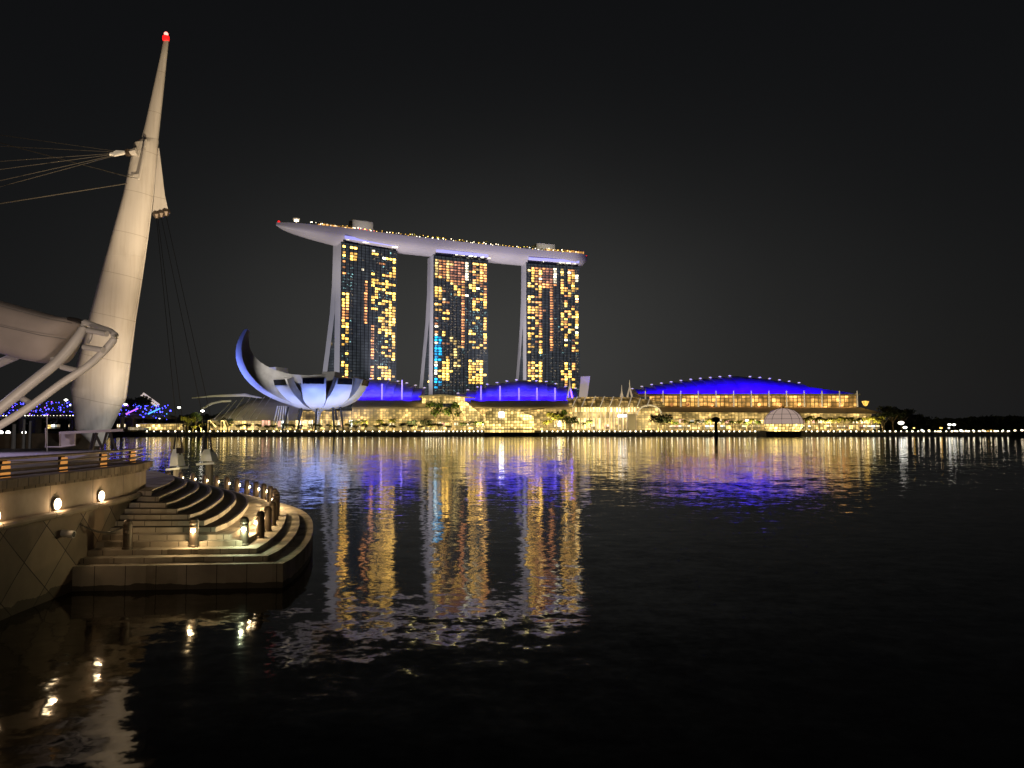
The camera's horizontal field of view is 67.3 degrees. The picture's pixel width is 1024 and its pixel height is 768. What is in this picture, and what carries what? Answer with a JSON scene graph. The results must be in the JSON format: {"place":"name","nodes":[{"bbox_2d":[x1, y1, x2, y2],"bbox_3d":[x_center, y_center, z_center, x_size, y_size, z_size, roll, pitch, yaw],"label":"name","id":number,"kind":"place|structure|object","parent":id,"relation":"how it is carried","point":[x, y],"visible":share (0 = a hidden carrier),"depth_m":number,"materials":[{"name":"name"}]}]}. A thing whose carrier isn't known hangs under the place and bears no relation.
{"place":"outdoors","nodes":[
{"label":"outdoors","id":0,"kind":"place"},
{"bbox_2d":[176,448,183,454],"bbox_3d":[-21.000,4.261,48.656,0.400,0.450,0.200,0,-3,0],"label":"floodlight","id":1,"kind":"object","parent":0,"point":[179,450],"visible":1,"depth_m":48.56,"materials":[{"name":"metal"}]},
{"bbox_2d":[323,242,396,410],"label":"hotel tower","id":2,"kind":"structure","parent":0,"point":[361,341],"depth_m":790.34,"materials":[{"name":"black glass"}]},
{"bbox_2d":[341,246,395,379],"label":"lit window","id":3,"kind":"structure","parent":2,"relation":"in","point":[346,353],"depth_m":798.57,"materials":[{"name":"glass"}]},
{"bbox_2d":[276,218,586,266],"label":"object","id":4,"kind":"structure","parent":2,"relation":"on","point":[359,232],"depth_m":828.36,"materials":[{"name":"white metal"}]},
{"bbox_2d":[419,255,487,406],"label":"hotel tower","id":5,"kind":"structure","parent":0,"point":[455,354],"depth_m":846.36,"materials":[{"name":"black glass"}]},
{"bbox_2d":[434,260,486,391],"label":"lit window","id":6,"kind":"structure","parent":5,"relation":"in","point":[470,364],"depth_m":846.14,"materials":[{"name":"yellow glass"}]},
{"bbox_2d":[0,436,1023,767],"bbox_3d":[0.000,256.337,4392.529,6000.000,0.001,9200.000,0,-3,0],"label":"water","id":7,"kind":"structure","parent":0,"point":[648,602],"depth_m":19.90,"materials":[{"name":"liquid"}]},
{"bbox_2d":[0,461,152,620],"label":"quay wall","id":8,"kind":"structure","parent":7,"relation":"in","point":[40,556],"depth_m":22.50,"materials":[{"name":"stone"}]},
{"bbox_2d":[0,449,106,460],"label":"promenade deck","id":9,"kind":"structure","parent":8,"relation":"on","point":[14,452],"depth_m":52.72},
{"bbox_2d":[11,424,15,448],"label":"stone pillar","id":10,"kind":"structure","parent":9,"relation":"on","point":[13,441],"depth_m":62.75,"materials":[{"name":"stone"}]},
{"bbox_2d":[22,419,25,448],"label":"stone pillar","id":11,"kind":"structure","parent":9,"relation":"on","point":[23,435],"depth_m":62.80,"materials":[{"name":"stone"}]},
{"bbox_2d":[28,421,30,448],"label":"stone pillar","id":12,"kind":"structure","parent":9,"relation":"on","point":[29,440],"depth_m":62.80,"materials":[{"name":"concrete"}]},
{"bbox_2d":[46,417,47,450],"bbox_3d":[-33.791,3.668,55.882,0.188,2.542,0.087,0,-3,0],"label":"lamp pole","id":13,"kind":"object","parent":9,"relation":"on","point":[47,431],"visible":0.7,"depth_m":55.88,"materials":[{"name":"metal"}]},
{"bbox_2d":[0,433,98,449],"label":"garden wall","id":14,"kind":"structure","parent":9,"relation":"on","point":[38,441],"depth_m":63.83,"materials":[{"name":"grey concrete"}]},
{"bbox_2d":[0,319,118,429],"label":"tube truss","id":15,"kind":"object","parent":9,"relation":"on","point":[50,367],"visible":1,"depth_m":35.05,"materials":[{"name":"white metal"}]},
{"bbox_2d":[0,301,84,363],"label":"stage canopy","id":16,"kind":"object","parent":15,"relation":"attached to","point":[28,334],"visible":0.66,"depth_m":36.80,"materials":[{"name":"fabric"}]},
{"bbox_2d":[0,355,18,366],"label":"canopy strut","id":17,"kind":"object","parent":16,"relation":"attached to","point":[5,360],"visible":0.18,"depth_m":39.96,"materials":[{"name":"white metal"}]},
{"bbox_2d":[45,428,122,449],"bbox_3d":[-28.854,3.794,51.943,5.351,1.647,0.450,0,-3,0],"label":"steel gantry","id":18,"kind":"object","parent":9,"relation":"on","point":[67,438],"visible":0.97,"depth_m":51.80,"materials":[{"name":"metal"}]},
{"bbox_2d":[70,32,169,445],"bbox_3d":[-30.766,-11.707,60.423,7.134,33.075,2.797,-1,-3,13],"label":"leaning mast","id":19,"kind":"object","parent":9,"relation":"on","point":[99,389],"visible":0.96,"depth_m":59.83,"materials":[{"name":"metal"}]},
{"bbox_2d":[0,155,106,169],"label":"stay cable","id":20,"kind":"object","parent":19,"relation":"attached to","point":[53,162],"visible":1,"depth_m":58.08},
{"bbox_2d":[0,156,109,180],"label":"stay cable","id":21,"kind":"object","parent":19,"relation":"attached to","point":[53,168],"visible":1,"depth_m":56.21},
{"bbox_2d":[0,153,109,161],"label":"stay cable","id":22,"kind":"object","parent":19,"relation":"attached to","point":[54,157],"visible":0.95,"depth_m":59.83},
{"bbox_2d":[2,146,108,151],"bbox_3d":[-40.177,-19.626,63.827,20.928,3.378,0.042,-1,-3,19],"label":"stay cable","id":23,"kind":"object","parent":19,"relation":"attached to","point":[60,149],"visible":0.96,"depth_m":62.63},
{"bbox_2d":[0,156,112,186],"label":"stay cable","id":24,"kind":"object","parent":19,"relation":"attached to","point":[55,171],"visible":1,"depth_m":54.75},
{"bbox_2d":[2,135,112,150],"bbox_3d":[-41.728,-21.046,65.912,25.317,6.451,0.042,-2,-4,25],"label":"stay cable","id":25,"kind":"object","parent":19,"relation":"attached to","point":[59,143],"visible":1,"depth_m":63.90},
{"bbox_2d":[0,183,126,203],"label":"stay cable","id":26,"kind":"object","parent":19,"relation":"attached to","point":[61,193],"visible":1,"depth_m":54.52,"materials":[{"name":"metal"}]},
{"bbox_2d":[1,143,131,177],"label":"stay cable","id":27,"kind":"object","parent":19,"relation":"attached to","point":[69,161],"visible":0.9,"depth_m":63.65,"materials":[{"name":"metal"}]},
{"bbox_2d":[156,219,177,438],"bbox_3d":[-25.975,-4.495,57.850,0.036,17.449,6.626,3,-4,-41],"label":"stay cable","id":28,"kind":"object","parent":19,"relation":"attached to","point":[167,332],"visible":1,"depth_m":57.61,"materials":[{"name":"metal"}]},
{"bbox_2d":[158,221,184,438],"bbox_3d":[-25.669,-4.495,57.850,0.036,17.449,6.886,3,-4,-43],"label":"stay cable","id":29,"kind":"object","parent":19,"relation":"attached to","point":[171,331],"visible":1,"depth_m":57.64,"materials":[{"name":"metal"}]},
{"bbox_2d":[161,218,206,436],"bbox_3d":[-24.951,-4.606,58.357,6.905,17.329,0.036,-2,-4,36],"label":"stay cable","id":30,"kind":"object","parent":19,"relation":"attached to","point":[184,329],"visible":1,"depth_m":58.20,"materials":[{"name":"metal"}]},
{"bbox_2d":[166,217,214,435],"bbox_3d":[-24.463,-4.666,58.360,7.087,17.450,0.036,-2,-4,34],"label":"stay cable","id":31,"kind":"object","parent":19,"relation":"attached to","point":[191,329],"visible":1,"depth_m":58.23,"materials":[{"name":"metal"}]},
{"bbox_2d":[51,497,60,510],"bbox_3d":[-13.440,3.547,22.730,0.130,0.410,0.410,0,-3,0],"label":"wall lamp","id":32,"kind":"object","parent":8,"relation":"attached to","point":[56,504],"visible":1,"depth_m":22.63,"materials":[{"name":"glass"}]},
{"bbox_2d":[60,530,75,537],"bbox_3d":[-13.305,4.477,22.995,0.445,0.259,0.220,0,-3,3],"label":"scupper pipe","id":33,"kind":"object","parent":8,"relation":"attached to","point":[68,533],"visible":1,"depth_m":22.91,"materials":[{"name":"white metal"}]},
{"bbox_2d":[0,447,143,477],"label":"quay railing","id":34,"kind":"object","parent":8,"relation":"on","point":[6,470],"visible":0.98,"depth_m":23.59,"materials":[{"name":"brown metal"}]},
{"bbox_2d":[97,490,104,501],"bbox_3d":[-13.647,3.721,25.550,0.130,0.410,0.410,0,-3,0],"label":"wall lamp","id":35,"kind":"object","parent":8,"relation":"attached to","point":[100,495],"visible":0.98,"depth_m":25.46,"materials":[{"name":"glass"}]},
{"bbox_2d":[1,401,170,432],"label":"helix bridge","id":36,"kind":"structure","parent":7,"relation":"in","point":[60,412],"depth_m":558.55,"materials":[{"name":"metal"}]},
{"bbox_2d":[0,415,176,432],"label":"road bridge","id":37,"kind":"structure","parent":7,"relation":"in","point":[36,424],"depth_m":597.96,"materials":[{"name":"concrete"}]},
{"bbox_2d":[72,470,312,590],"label":"waterside terrace","id":38,"kind":"structure","parent":7,"relation":"in","point":[162,510],"depth_m":25.47,"materials":[{"name":"stone"}]},
{"bbox_2d":[122,519,132,549],"bbox_3d":[-12.446,4.862,24.892,0.330,0.955,0.368,1,-3,-10],"label":"bollard","id":39,"kind":"object","parent":38,"relation":"on","point":[127,534],"visible":1,"depth_m":24.80,"materials":[{"name":"metal"}]},
{"bbox_2d":[80,523,122,532],"bbox_3d":[-12.973,4.566,24.506,1.423,0.384,0.066,3,-4,-39],"label":"chain","id":40,"kind":"object","parent":39,"relation":"hanging from","point":[86,527],"visible":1,"depth_m":24.43,"materials":[{"name":"metal"}]},
{"bbox_2d":[166,437,188,476],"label":"anchor block","id":41,"kind":"structure","parent":38,"relation":"on","point":[176,459],"depth_m":54.47,"materials":[{"name":"concrete"}]},
{"bbox_2d":[190,473,195,480],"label":"bollard","id":42,"kind":"object","parent":38,"relation":"on","point":[192,477],"visible":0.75,"depth_m":50.51,"materials":[{"name":"metal"}]},
{"bbox_2d":[188,518,198,547],"bbox_3d":[-10.496,4.889,25.361,0.330,0.955,0.368,1,-3,-10],"label":"bollard","id":43,"kind":"object","parent":38,"relation":"on","point":[193,530],"visible":1,"depth_m":25.26,"materials":[{"name":"metal"}]},
{"bbox_2d":[202,474,207,483],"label":"bollard","id":44,"kind":"object","parent":38,"relation":"on","point":[204,479],"visible":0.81,"depth_m":49.26,"materials":[{"name":"wood"}]},
{"bbox_2d":[196,434,221,485],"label":"anchor block","id":45,"kind":"structure","parent":38,"relation":"on","point":[208,454],"depth_m":55.49,"materials":[{"name":"concrete"}]},
{"bbox_2d":[214,475,218,486],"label":"bollard","id":46,"kind":"object","parent":38,"relation":"on","point":[216,479],"visible":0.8,"depth_m":47.96,"materials":[{"name":"wood"}]},
{"bbox_2d":[224,477,229,489],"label":"bollard","id":47,"kind":"object","parent":38,"relation":"on","point":[226,482],"visible":0.82,"depth_m":46.62,"materials":[{"name":"wood"}]},
{"bbox_2d":[234,478,239,491],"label":"bollard","id":48,"kind":"object","parent":38,"relation":"on","point":[236,484],"visible":0.75,"depth_m":45.23,"materials":[{"name":"wood"}]},
{"bbox_2d":[240,516,248,545],"bbox_3d":[-8.946,4.908,25.690,0.330,0.955,0.368,1,-3,-10],"label":"bollard","id":49,"kind":"object","parent":38,"relation":"on","point":[244,529],"visible":0.99,"depth_m":25.59,"materials":[{"name":"metal"}]},
{"bbox_2d":[244,480,249,494],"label":"bollard","id":50,"kind":"object","parent":38,"relation":"on","point":[246,486],"visible":0.77,"depth_m":43.81,"materials":[{"name":"metal"}]},
{"bbox_2d":[253,482,259,496],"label":"bollard","id":51,"kind":"object","parent":38,"relation":"on","point":[256,488],"visible":0.81,"depth_m":42.34,"materials":[{"name":"wood"}]},
{"bbox_2d":[254,511,264,537],"bbox_3d":[-9.000,5.008,27.444,0.368,0.955,0.330,0,-3,-8],"label":"bollard","id":52,"kind":"object","parent":38,"relation":"on","point":[259,522],"visible":1,"depth_m":27.33,"materials":[{"name":"metal"}]},
{"bbox_2d":[261,484,266,500],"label":"bollard","id":53,"kind":"object","parent":38,"relation":"on","point":[263,491],"visible":0.83,"depth_m":40.82,"materials":[{"name":"metal"}]},
{"bbox_2d":[264,506,271,531],"bbox_3d":[-9.291,5.109,29.196,0.368,0.955,0.330,1,-3,-10],"label":"bollard","id":54,"kind":"object","parent":38,"relation":"on","point":[268,517],"visible":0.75,"depth_m":29.08,"materials":[{"name":"metal"}]},
{"bbox_2d":[267,486,272,502],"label":"bollard","id":55,"kind":"object","parent":38,"relation":"on","point":[269,488],"visible":0.52,"depth_m":39.24,"materials":[{"name":"wood"}]},
{"bbox_2d":[269,501,276,525],"bbox_3d":[-9.658,5.208,30.934,0.368,0.955,0.330,1,-3,-13],"label":"bollard","id":56,"kind":"object","parent":38,"relation":"on","point":[272,504],"visible":0.59,"depth_m":30.84,"materials":[{"name":"metal"}]},
{"bbox_2d":[271,488,276,500],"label":"bollard","id":57,"kind":"object","parent":38,"relation":"on","point":[273,490],"visible":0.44,"depth_m":37.65,"materials":[{"name":"wood"}]},
{"bbox_2d":[271,498,278,520],"bbox_3d":[-10.083,5.307,32.659,0.368,0.955,0.330,1,-3,-15],"label":"bollard","id":58,"kind":"object","parent":38,"relation":"on","point":[276,500],"visible":0.52,"depth_m":32.59,"materials":[{"name":"metal"}]},
{"bbox_2d":[273,494,279,515],"bbox_3d":[-10.546,5.405,34.374,0.368,0.955,0.330,1,-3,-16],"label":"bollard","id":59,"kind":"object","parent":38,"relation":"on","point":[277,496],"visible":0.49,"depth_m":34.34,"materials":[{"name":"metal"}]},
{"bbox_2d":[484,408,544,435],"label":"crystal pavilion","id":60,"kind":"structure","parent":7,"relation":"in","point":[502,422],"depth_m":476.36,"materials":[{"name":"yellow glass"}]},
{"bbox_2d":[108,432,1023,435],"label":"shore quay","id":61,"kind":"structure","parent":7,"relation":"in","point":[561,433],"depth_m":482.11,"materials":[{"name":"concrete"}]},
{"bbox_2d":[689,435,727,435],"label":"jetty","id":62,"kind":"object","parent":7,"relation":"on","point":[707,435],"visible":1,"depth_m":477.95,"materials":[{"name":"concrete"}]},
{"bbox_2d":[712,417,719,436],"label":"beacon pile","id":63,"kind":"object","parent":7,"relation":"in","point":[715,420],"visible":0.92,"depth_m":418.26,"materials":[{"name":"metal"}]},
{"bbox_2d":[756,407,803,435],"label":"dome pavilion","id":64,"kind":"structure","parent":7,"relation":"on","point":[782,421],"depth_m":458.64,"materials":[{"name":"grey glass"}]},
{"bbox_2d":[3,430,1023,432],"bbox_3d":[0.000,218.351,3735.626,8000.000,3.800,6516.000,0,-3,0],"label":"shore ground","id":65,"kind":"structure","parent":0,"point":[534,431],"depth_m":594.28,"materials":[{"name":"concrete"}]},
{"bbox_2d":[48,423,187,429],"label":"lit hall","id":66,"kind":"structure","parent":65,"relation":"on","point":[156,426],"depth_m":569.13,"materials":[{"name":"yellow glass"}]},
{"bbox_2d":[0,411,271,430],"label":"wood","id":67,"kind":"object","parent":65,"relation":"on","point":[64,423],"visible":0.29,"depth_m":704.74,"materials":[{"name":"green plant"}]},
{"bbox_2d":[121,395,153,431],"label":"broadleaf tree","id":68,"kind":"object","parent":65,"relation":"on","point":[142,400],"visible":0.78,"depth_m":573.34,"materials":[{"name":"green plant"}]},
{"bbox_2d":[141,393,159,431],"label":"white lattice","id":69,"kind":"object","parent":65,"relation":"on","point":[157,403],"visible":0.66,"depth_m":589.64,"materials":[{"name":"metal"}]},
{"bbox_2d":[181,416,195,431],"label":"broadleaf tree","id":70,"kind":"object","parent":65,"relation":"on","point":[186,419],"visible":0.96,"depth_m":512.98,"materials":[{"name":"green plant"}]},
{"bbox_2d":[190,412,201,430],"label":"broadleaf tree","id":71,"kind":"object","parent":65,"relation":"on","point":[198,417],"visible":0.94,"depth_m":524.07,"materials":[{"name":"green plant"}]},
{"bbox_2d":[196,422,206,431],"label":"broadleaf tree","id":72,"kind":"object","parent":65,"relation":"on","point":[200,424],"visible":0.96,"depth_m":488.48,"materials":[{"name":"green plant"}]},
{"bbox_2d":[217,417,233,431],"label":"broadleaf tree","id":73,"kind":"object","parent":65,"relation":"on","point":[229,420],"visible":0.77,"depth_m":503.30,"materials":[{"name":"green plant"}]},
{"bbox_2d":[193,394,351,429],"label":"shell roof hall","id":74,"kind":"structure","parent":65,"relation":"on","point":[262,412],"depth_m":546.33,"materials":[{"name":"white metal"}]},
{"bbox_2d":[277,421,280,428],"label":"shop window","id":75,"kind":"structure","parent":74,"relation":"in","point":[278,422],"depth_m":519.26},
{"bbox_2d":[302,420,307,428],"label":"shop window","id":76,"kind":"structure","parent":74,"relation":"in","point":[304,422],"depth_m":519.26,"materials":[{"name":"yellow glass"}]},
{"bbox_2d":[236,329,368,431],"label":"lotus museum","id":77,"kind":"structure","parent":65,"relation":"on","point":[333,391],"depth_m":502.63,"materials":[{"name":"white metal"}]},
{"bbox_2d":[406,420,417,427],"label":"broadleaf tree","id":78,"kind":"object","parent":65,"relation":"on","point":[413,422],"visible":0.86,"depth_m":509.78,"materials":[{"name":"green plant"}]},
{"bbox_2d":[419,419,431,426],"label":"broadleaf tree","id":79,"kind":"object","parent":65,"relation":"on","point":[422,422],"visible":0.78,"depth_m":510.59,"materials":[{"name":"green plant"}]},
{"bbox_2d":[425,401,443,431],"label":"broadleaf tree","id":80,"kind":"object","parent":65,"relation":"on","point":[437,406],"visible":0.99,"depth_m":510.59,"materials":[{"name":"green plant"}]},
{"bbox_2d":[444,402,461,431],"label":"broadleaf tree","id":81,"kind":"object","parent":65,"relation":"on","point":[448,412],"visible":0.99,"depth_m":510.75,"materials":[{"name":"green plant"}]},
{"bbox_2d":[301,394,639,430],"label":"waterfront mall","id":82,"kind":"structure","parent":65,"relation":"on","point":[398,411],"depth_m":574.12,"materials":[{"name":"yellow glass"}]},
{"bbox_2d":[358,378,425,399],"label":"vaulted roof","id":83,"kind":"structure","parent":82,"relation":"on","point":[377,389],"depth_m":594.86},
{"bbox_2d":[457,379,577,402],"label":"vaulted roof","id":84,"kind":"structure","parent":82,"relation":"on","point":[517,389],"depth_m":595.78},
{"bbox_2d":[566,380,572,399],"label":"mast frame","id":85,"kind":"object","parent":82,"relation":"on","point":[569,389],"visible":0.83,"depth_m":572.68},
{"bbox_2d":[627,380,632,396],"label":"mast frame","id":86,"kind":"object","parent":82,"relation":"on","point":[629,389],"visible":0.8,"depth_m":575.65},
{"bbox_2d":[542,420,552,427],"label":"broadleaf tree","id":87,"kind":"object","parent":65,"relation":"on","point":[545,422],"visible":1,"depth_m":510.62,"materials":[{"name":"yellow plant"}]},
{"bbox_2d":[516,263,579,393],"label":"hotel tower","id":88,"kind":"structure","parent":65,"relation":"on","point":[549,343],"depth_m":882.58,"materials":[{"name":"black glass"}]},
{"bbox_2d":[528,267,578,392],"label":"lit window","id":89,"kind":"structure","parent":88,"relation":"in","point":[576,276],"depth_m":882.86,"materials":[{"name":"yellow glass"}]},
{"bbox_2d":[546,411,567,431],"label":"broadleaf tree","id":90,"kind":"object","parent":65,"relation":"on","point":[555,415],"visible":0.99,"depth_m":510.25,"materials":[{"name":"yellow plant"}]},
{"bbox_2d":[557,410,568,430],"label":"broadleaf tree","id":91,"kind":"object","parent":65,"relation":"on","point":[563,412],"visible":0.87,"depth_m":510.73,"materials":[{"name":"green plant"}]},
{"bbox_2d":[560,415,578,431],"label":"broadleaf tree","id":92,"kind":"object","parent":65,"relation":"on","point":[569,421],"visible":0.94,"depth_m":509.95,"materials":[{"name":"green plant"}]},
{"bbox_2d":[578,376,589,396],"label":"lift shaft","id":93,"kind":"object","parent":65,"relation":"on","point":[584,385],"visible":0.54,"depth_m":640.98,"materials":[{"name":"concrete"}]},
{"bbox_2d":[566,396,664,431],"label":"arched arcade","id":94,"kind":"object","parent":65,"relation":"on","point":[622,413],"visible":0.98,"depth_m":546.30,"materials":[{"name":"yellow glass"}]},
{"bbox_2d":[648,413,667,431],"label":"broadleaf tree","id":95,"kind":"object","parent":65,"relation":"on","point":[654,418],"visible":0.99,"depth_m":497.97,"materials":[{"name":"green plant"}]},
{"bbox_2d":[656,414,673,431],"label":"broadleaf tree","id":96,"kind":"object","parent":65,"relation":"on","point":[669,420],"visible":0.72,"depth_m":501.84,"materials":[{"name":"green plant"}]},
{"bbox_2d":[635,391,881,430],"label":"terrace gallery","id":97,"kind":"object","parent":65,"relation":"on","point":[733,407],"visible":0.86,"depth_m":563.02,"materials":[{"name":"yellow glass"}]},
{"bbox_2d":[631,375,853,394],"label":"vaulted roof","id":98,"kind":"structure","parent":97,"relation":"on","point":[730,384],"depth_m":595.02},
{"bbox_2d":[806,416,814,431],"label":"palm tree","id":99,"kind":"object","parent":65,"relation":"on","point":[810,418],"visible":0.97,"depth_m":507.00,"materials":[{"name":"green plant"}]},
{"bbox_2d":[839,417,851,430],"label":"palm tree","id":100,"kind":"object","parent":65,"relation":"on","point":[847,418],"visible":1,"depth_m":506.14,"materials":[{"name":"green plant"}]},
{"bbox_2d":[860,417,870,431],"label":"palm tree","id":101,"kind":"object","parent":65,"relation":"on","point":[865,418],"visible":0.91,"depth_m":510.75,"materials":[{"name":"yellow plant"}]},
{"bbox_2d":[866,416,877,430],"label":"palm tree","id":102,"kind":"object","parent":65,"relation":"on","point":[873,417],"visible":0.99,"depth_m":506.49,"materials":[{"name":"yellow plant"}]},
{"bbox_2d":[877,416,886,431],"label":"palm tree","id":103,"kind":"object","parent":65,"relation":"on","point":[881,418],"visible":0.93,"depth_m":510.50,"materials":[{"name":"green plant"}]},
{"bbox_2d":[873,411,892,431],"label":"broadleaf tree","id":104,"kind":"object","parent":65,"relation":"on","point":[887,414],"visible":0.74,"depth_m":542.16,"materials":[{"name":"green plant"}]},
{"bbox_2d":[876,406,909,431],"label":"broadleaf tree","id":105,"kind":"object","parent":65,"relation":"on","point":[896,411],"visible":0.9,"depth_m":557.92,"materials":[{"name":"green plant"}]},
{"bbox_2d":[889,408,915,431],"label":"broadleaf tree","id":106,"kind":"object","parent":65,"relation":"on","point":[907,411],"visible":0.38,"depth_m":567.16,"materials":[{"name":"green plant"}]},
{"bbox_2d":[873,413,1023,430],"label":"hillside wood","id":107,"kind":"object","parent":65,"relation":"on","point":[1009,422],"visible":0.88,"depth_m":641.37,"materials":[{"name":"green plant"}]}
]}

